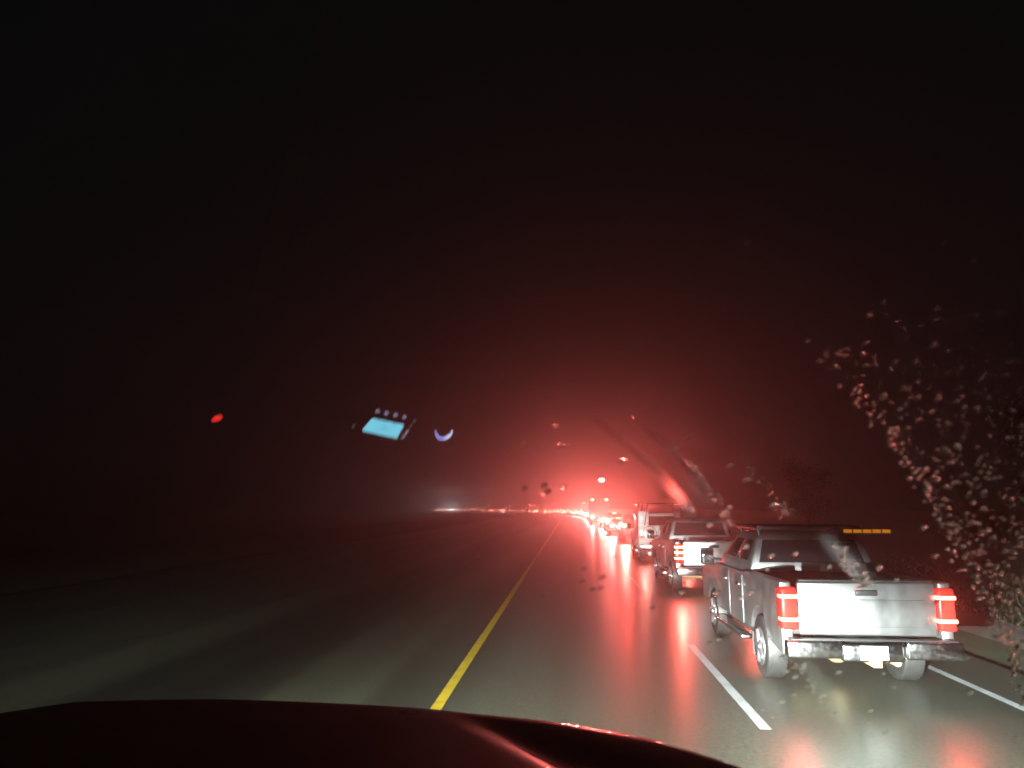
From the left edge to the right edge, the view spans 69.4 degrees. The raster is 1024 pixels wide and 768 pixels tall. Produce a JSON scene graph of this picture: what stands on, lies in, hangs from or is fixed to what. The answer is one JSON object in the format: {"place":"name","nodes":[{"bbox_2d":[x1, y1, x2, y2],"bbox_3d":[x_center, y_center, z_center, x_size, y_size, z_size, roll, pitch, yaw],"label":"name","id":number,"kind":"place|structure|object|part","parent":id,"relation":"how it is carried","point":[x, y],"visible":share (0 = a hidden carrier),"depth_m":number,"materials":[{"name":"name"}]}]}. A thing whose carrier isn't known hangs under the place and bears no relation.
{"place":"outdoors","nodes":[
{"label":"outdoors","id":0,"kind":"place"},
{"bbox_2d":[0,510,1023,767],"bbox_3d":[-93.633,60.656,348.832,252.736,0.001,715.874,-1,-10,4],"label":"road","id":1,"kind":"structure","parent":0,"point":[400,620],"depth_m":11.58,"materials":[{"name":"grey asphalt"}]},
{"bbox_2d":[0,514,512,609],"bbox_3d":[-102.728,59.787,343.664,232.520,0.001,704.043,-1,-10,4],"label":"faded far line","id":2,"kind":"object","parent":1,"relation":"on","point":[187,576],"visible":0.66,"depth_m":23.15,"materials":[{"name":"paint"}]},
{"bbox_2d":[0,699,741,767],"bbox_3d":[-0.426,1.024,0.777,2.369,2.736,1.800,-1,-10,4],"label":"hood","id":3,"kind":"object","parent":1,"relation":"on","point":[203,733],"visible":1,"depth_m":1.27,"materials":[{"name":"red paint"}]},
{"bbox_2d":[520,486,527,490],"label":"raindrop","id":4,"kind":"object","parent":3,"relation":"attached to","point":[523,488],"visible":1,"depth_m":0.74,"materials":[{"name":"liquid"}]},
{"bbox_2d":[540,482,547,487],"bbox_3d":[0.032,0.101,0.733,0.008,0.006,0.004,-1,-10,4],"label":"raindrop","id":5,"kind":"object","parent":3,"relation":"attached to","point":[544,485],"visible":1,"depth_m":0.73,"materials":[{"name":"liquid"}]},
{"bbox_2d":[543,489,551,495],"bbox_3d":[0.035,0.108,0.736,0.009,0.006,0.004,-1,-10,4],"label":"raindrop","id":6,"kind":"object","parent":3,"relation":"attached to","point":[547,492],"visible":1,"depth_m":0.74,"materials":[{"name":"liquid"}]},
{"bbox_2d":[558,442,565,447],"bbox_3d":[0.048,0.059,0.711,0.007,0.005,0.004,-1,-10,4],"label":"raindrop","id":7,"kind":"object","parent":3,"relation":"attached to","point":[561,444],"visible":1,"depth_m":0.71,"materials":[{"name":"liquid"}]},
{"bbox_2d":[598,478,604,482],"bbox_3d":[0.088,0.095,0.726,0.007,0.005,0.004,-1,-10,4],"label":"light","id":8,"kind":"object","parent":3,"relation":"attached to","point":[601,480],"visible":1,"depth_m":0.73,"materials":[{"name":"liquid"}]},
{"bbox_2d":[598,575,606,579],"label":"raindrop","id":9,"kind":"object","parent":3,"relation":"attached to","point":[602,577],"visible":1,"depth_m":0.78,"materials":[{"name":"liquid"}]},
{"bbox_2d":[618,458,626,463],"bbox_3d":[0.106,0.074,0.715,0.008,0.006,0.004,-1,-10,4],"label":"raindrop","id":10,"kind":"object","parent":3,"relation":"attached to","point":[621,460],"visible":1,"depth_m":0.72,"materials":[{"name":"liquid"}]},
{"bbox_2d":[626,417,633,422],"bbox_3d":[0.111,0.034,0.695,0.008,0.006,0.004,-1,-10,4],"label":"raindrop","id":11,"kind":"object","parent":3,"relation":"attached to","point":[630,420],"visible":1,"depth_m":0.70,"materials":[{"name":"liquid"}]},
{"bbox_2d":[685,459,733,527],"bbox_3d":[0.195,0.108,0.724,0.069,0.066,0.010,8,-12,-40],"label":"water trail","id":12,"kind":"object","parent":3,"relation":"on","point":[701,476],"visible":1,"depth_m":0.72,"materials":[{"name":"grey liquid"}]},
{"bbox_2d":[742,478,749,483],"bbox_3d":[0.227,0.094,0.716,0.008,0.006,0.004,-1,-10,4],"label":"raindrop","id":13,"kind":"object","parent":3,"relation":"attached to","point":[745,480],"visible":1,"depth_m":0.72,"materials":[{"name":"liquid"}]},
{"bbox_2d":[747,590,754,594],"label":"raindrop","id":14,"kind":"object","parent":3,"relation":"attached to","point":[751,592],"visible":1,"depth_m":0.78,"materials":[{"name":"liquid"}]},
{"bbox_2d":[746,461,792,518],"bbox_3d":[0.249,0.103,0.721,0.058,0.055,0.012,6,-11,-30],"label":"water trail","id":15,"kind":"object","parent":3,"relation":"on","point":[767,489],"visible":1,"depth_m":0.72,"materials":[{"name":"grey liquid"}]},
{"bbox_2d":[770,503,778,508],"bbox_3d":[0.258,0.120,0.726,0.008,0.006,0.004,-1,-10,4],"label":"raindrop","id":16,"kind":"object","parent":3,"relation":"attached to","point":[774,505],"visible":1,"depth_m":0.73,"materials":[{"name":"liquid"}]},
{"bbox_2d":[787,659,831,711],"bbox_3d":[0.333,0.337,0.825,0.070,0.065,0.013,8,-12,-38],"label":"water trail","id":17,"kind":"object","parent":3,"relation":"on","point":[812,692],"visible":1,"depth_m":0.82,"materials":[{"name":"grey liquid"}]},
{"bbox_2d":[832,546,872,589],"bbox_3d":[0.346,0.187,0.751,0.054,0.046,0.016,8,-12,-38],"label":"water trail","id":18,"kind":"object","parent":3,"relation":"on","point":[863,584],"visible":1,"depth_m":0.75,"materials":[{"name":"grey liquid"}]},
{"bbox_2d":[861,575,869,580],"bbox_3d":[0.361,0.199,0.757,0.009,0.006,0.004,-1,-10,4],"label":"raindrop","id":19,"kind":"object","parent":3,"relation":"attached to","point":[865,577],"visible":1,"depth_m":0.76,"materials":[{"name":"liquid"}]},
{"bbox_2d":[875,565,882,569],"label":"raindrop","id":20,"kind":"object","parent":3,"relation":"attached to","point":[878,567],"visible":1,"depth_m":0.75,"materials":[{"name":"liquid"}]},
{"bbox_2d":[744,240,1023,706],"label":"raindrops","id":21,"kind":"object","parent":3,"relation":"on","point":[927,489],"visible":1,"depth_m":0.70,"materials":[{"name":"liquid"}]},
{"bbox_2d":[365,510,561,709],"bbox_3d":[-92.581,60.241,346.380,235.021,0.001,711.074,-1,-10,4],"label":"yellow edge line","id":22,"kind":"object","parent":1,"relation":"on","point":[443,697],"visible":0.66,"depth_m":11.80,"materials":[{"name":"paint"}]},
{"bbox_2d":[484,505,491,511],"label":"box truck","id":23,"kind":"object","parent":1,"relation":"on","point":[488,508],"visible":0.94,"depth_m":372.26,"materials":[{"name":"red paint"}]},
{"bbox_2d":[506,505,513,512],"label":"box truck","id":24,"kind":"object","parent":1,"relation":"on","point":[509,507],"visible":1,"depth_m":326.31,"materials":[{"name":"grey paint"}]},
{"bbox_2d":[526,505,534,513],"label":"box truck","id":25,"kind":"object","parent":1,"relation":"on","point":[530,508],"visible":1,"depth_m":280.81,"materials":[{"name":"paint"}]},
{"bbox_2d":[563,509,570,515],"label":"queued suv","id":26,"kind":"object","parent":1,"relation":"on","point":[567,511],"visible":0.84,"depth_m":217.22,"materials":[{"name":"paint"}]},
{"bbox_2d":[581,502,588,517],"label":"box truck","id":27,"kind":"object","parent":1,"relation":"on","point":[584,507],"visible":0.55,"depth_m":162.38,"materials":[{"name":"red paint"}]},
{"bbox_2d":[589,499,608,524],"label":"box truck","id":28,"kind":"object","parent":1,"relation":"on","point":[598,508],"visible":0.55,"depth_m":94.99,"materials":[{"name":"paint"}]},
{"bbox_2d":[598,515,604,527],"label":"queued car","id":29,"kind":"object","parent":1,"relation":"on","point":[600,521],"visible":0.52,"depth_m":83.59,"materials":[{"name":"red paint"}]},
{"bbox_2d":[603,513,621,530],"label":"queued suv","id":30,"kind":"object","parent":1,"relation":"on","point":[607,517],"visible":0.41,"depth_m":71.69,"materials":[{"name":"grey paint"}]},
{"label":"rear window","id":31,"kind":"part","parent":30,"relation":"part of","materials":[{"name":"black glass"}]},
{"bbox_2d":[606,517,621,534],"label":"queued car","id":32,"kind":"object","parent":1,"relation":"on","point":[613,523],"visible":0.4,"depth_m":61.11,"materials":[{"name":"paint"}]},
{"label":"rear window","id":33,"kind":"part","parent":32,"relation":"part of","materials":[{"name":"black glass"}]},
{"bbox_2d":[618,515,633,542],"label":"queued suv","id":34,"kind":"object","parent":1,"relation":"on","point":[623,531],"visible":0.45,"depth_m":48.03,"materials":[{"name":"red paint"}]},
{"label":"rear window","id":35,"kind":"part","parent":34,"relation":"part of","materials":[{"name":"black glass"}]},
{"bbox_2d":[629,577,647,593],"bbox_3d":[3.717,5.951,21.952,0.120,0.001,4.800,-1,-10,4],"label":"white lane dash","id":36,"kind":"object","parent":1,"relation":"on","point":[642,590],"visible":1,"depth_m":21.39,"materials":[{"name":"paint"}]},
{"bbox_2d":[626,503,690,560],"bbox_3d":[6.591,6.654,33.538,2.600,2.445,5.996,-1,-10,4],"label":"service truck","id":37,"kind":"object","parent":1,"relation":"on","point":[644,522],"visible":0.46,"depth_m":31.42,"materials":[{"name":"white paint"}]},
{"bbox_3d":[5.629,7.111,34.377,0.055,0.700,1.030,-1,-10,4],"label":"door","id":38,"kind":"part","parent":37,"relation":"part of","materials":[{"name":"white paint"}]},
{"bbox_3d":[6.539,6.103,32.932,1.521,0.432,0.124,-1,-10,4],"label":"rear window","id":39,"kind":"part","parent":37,"relation":"part of","materials":[{"name":"black glass"}]},
{"bbox_2d":[647,518,732,589],"bbox_3d":[5.525,5.018,22.201,2.600,1.930,5.996,-1,-10,4],"label":"pickup truck","id":40,"kind":"object","parent":1,"relation":"on","point":[677,544],"visible":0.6,"depth_m":21.49,"materials":[{"name":"silver metal"}]},
{"bbox_3d":[4.553,5.220,23.076,0.055,0.700,1.030,-1,-10,4],"label":"door","id":41,"kind":"part","parent":40,"relation":"part of","materials":[{"name":"silver metal"}]},
{"bbox_3d":[4.481,5.053,22.078,0.055,0.700,0.940,-1,-10,4],"label":"door","id":42,"kind":"part","parent":40,"relation":"part of","materials":[{"name":"silver metal"}]},
{"bbox_3d":[4.740,4.461,22.956,0.112,0.346,1.076,-1,-10,4],"label":"side window","id":43,"kind":"part","parent":40,"relation":"part of","materials":[{"name":"black glass"}]},
{"bbox_3d":[4.686,4.334,22.195,0.112,0.346,0.788,-1,-10,4],"label":"side window","id":44,"kind":"part","parent":40,"relation":"part of","materials":[{"name":"black glass"}]},
{"bbox_3d":[5.476,4.244,21.632,1.520,0.371,0.124,-1,-10,4],"label":"rear window","id":45,"kind":"part","parent":40,"relation":"part of","materials":[{"name":"black glass"}]},
{"bbox_2d":[687,644,771,729],"bbox_3d":[2.792,3.943,9.954,0.120,0.001,4.800,-1,-10,4],"label":"white lane dash","id":46,"kind":"object","parent":1,"relation":"on","point":[753,715],"visible":1,"depth_m":9.12,"materials":[{"name":"paint"}]},
{"bbox_2d":[559,514,1023,710],"bbox_3d":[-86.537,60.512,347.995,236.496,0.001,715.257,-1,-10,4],"label":"white edge line","id":47,"kind":"object","parent":1,"relation":"on","point":[996,696],"visible":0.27,"depth_m":9.37,"materials":[{"name":"paint"}]},
{"bbox_2d":[700,524,964,679],"bbox_3d":[4.500,3.216,11.600,2.600,1.985,5.996,-1,-10,5],"label":"pickup truck","id":48,"kind":"object","parent":1,"relation":"on","point":[905,626],"visible":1,"depth_m":9.15,"materials":[{"name":"silver metal"}]},
{"bbox_3d":[3.543,3.448,12.485,0.055,0.700,1.030,-1,-10,5],"label":"door","id":49,"kind":"part","parent":48,"relation":"part of","materials":[{"name":"silver metal"}]},
{"bbox_3d":[3.726,2.710,12.358,0.111,0.305,1.076,-1,-10,5],"label":"side window","id":50,"kind":"part","parent":48,"relation":"part of","materials":[{"name":"black glass"}]},
{"bbox_3d":[3.466,3.281,11.489,0.055,0.700,0.940,-1,-10,5],"label":"door","id":51,"kind":"part","parent":48,"relation":"part of","materials":[{"name":"silver metal"}]},
{"bbox_3d":[3.659,2.583,11.598,0.111,0.305,0.788,-1,-10,5],"label":"side window","id":52,"kind":"part","parent":48,"relation":"part of","materials":[{"name":"black glass"}]},
{"bbox_3d":[4.440,2.491,11.023,1.520,0.327,0.123,-1,-10,5],"label":"rear window","id":53,"kind":"part","parent":48,"relation":"part of","materials":[{"name":"black glass"}]},
{"bbox_2d":[0,508,1023,674],"bbox_3d":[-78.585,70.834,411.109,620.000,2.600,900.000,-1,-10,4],"label":"ground","id":54,"kind":"structure","parent":0,"point":[43,550],"depth_m":58.25,"materials":[{"name":"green plant"}]},
{"bbox_2d":[376,510,1023,649],"bbox_3d":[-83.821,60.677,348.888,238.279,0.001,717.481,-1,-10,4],"label":"gravel shoulder","id":55,"kind":"object","parent":54,"relation":"on","point":[972,623],"visible":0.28,"depth_m":14.16},
{"bbox_2d":[774,455,840,523],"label":"roadside tree","id":56,"kind":"object","parent":54,"relation":"on","point":[804,481],"visible":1,"depth_m":58.93,"materials":[{"name":"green plant"}]},
{"bbox_2d":[986,388,1023,512],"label":"roadside tree","id":57,"kind":"object","parent":54,"relation":"on","point":[1016,420],"visible":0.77,"depth_m":34.96,"materials":[{"name":"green plant"}]},
{"bbox_2d":[993,385,1023,449],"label":"roadside tree","id":58,"kind":"object","parent":54,"relation":"on","point":[1019,416],"visible":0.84,"depth_m":24.25,"materials":[{"name":"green plant"}]},
{"bbox_2d":[0,0,1023,511],"label":"sky","id":59,"kind":"structure","parent":0,"point":[255,254],"materials":[{"name":"black"}]},
{"bbox_2d":[731,517,1023,626],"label":"verge grass","id":60,"kind":"structure","parent":0,"point":[973,608],"depth_m":23.43,"materials":[{"name":"black plant"}]}
]}

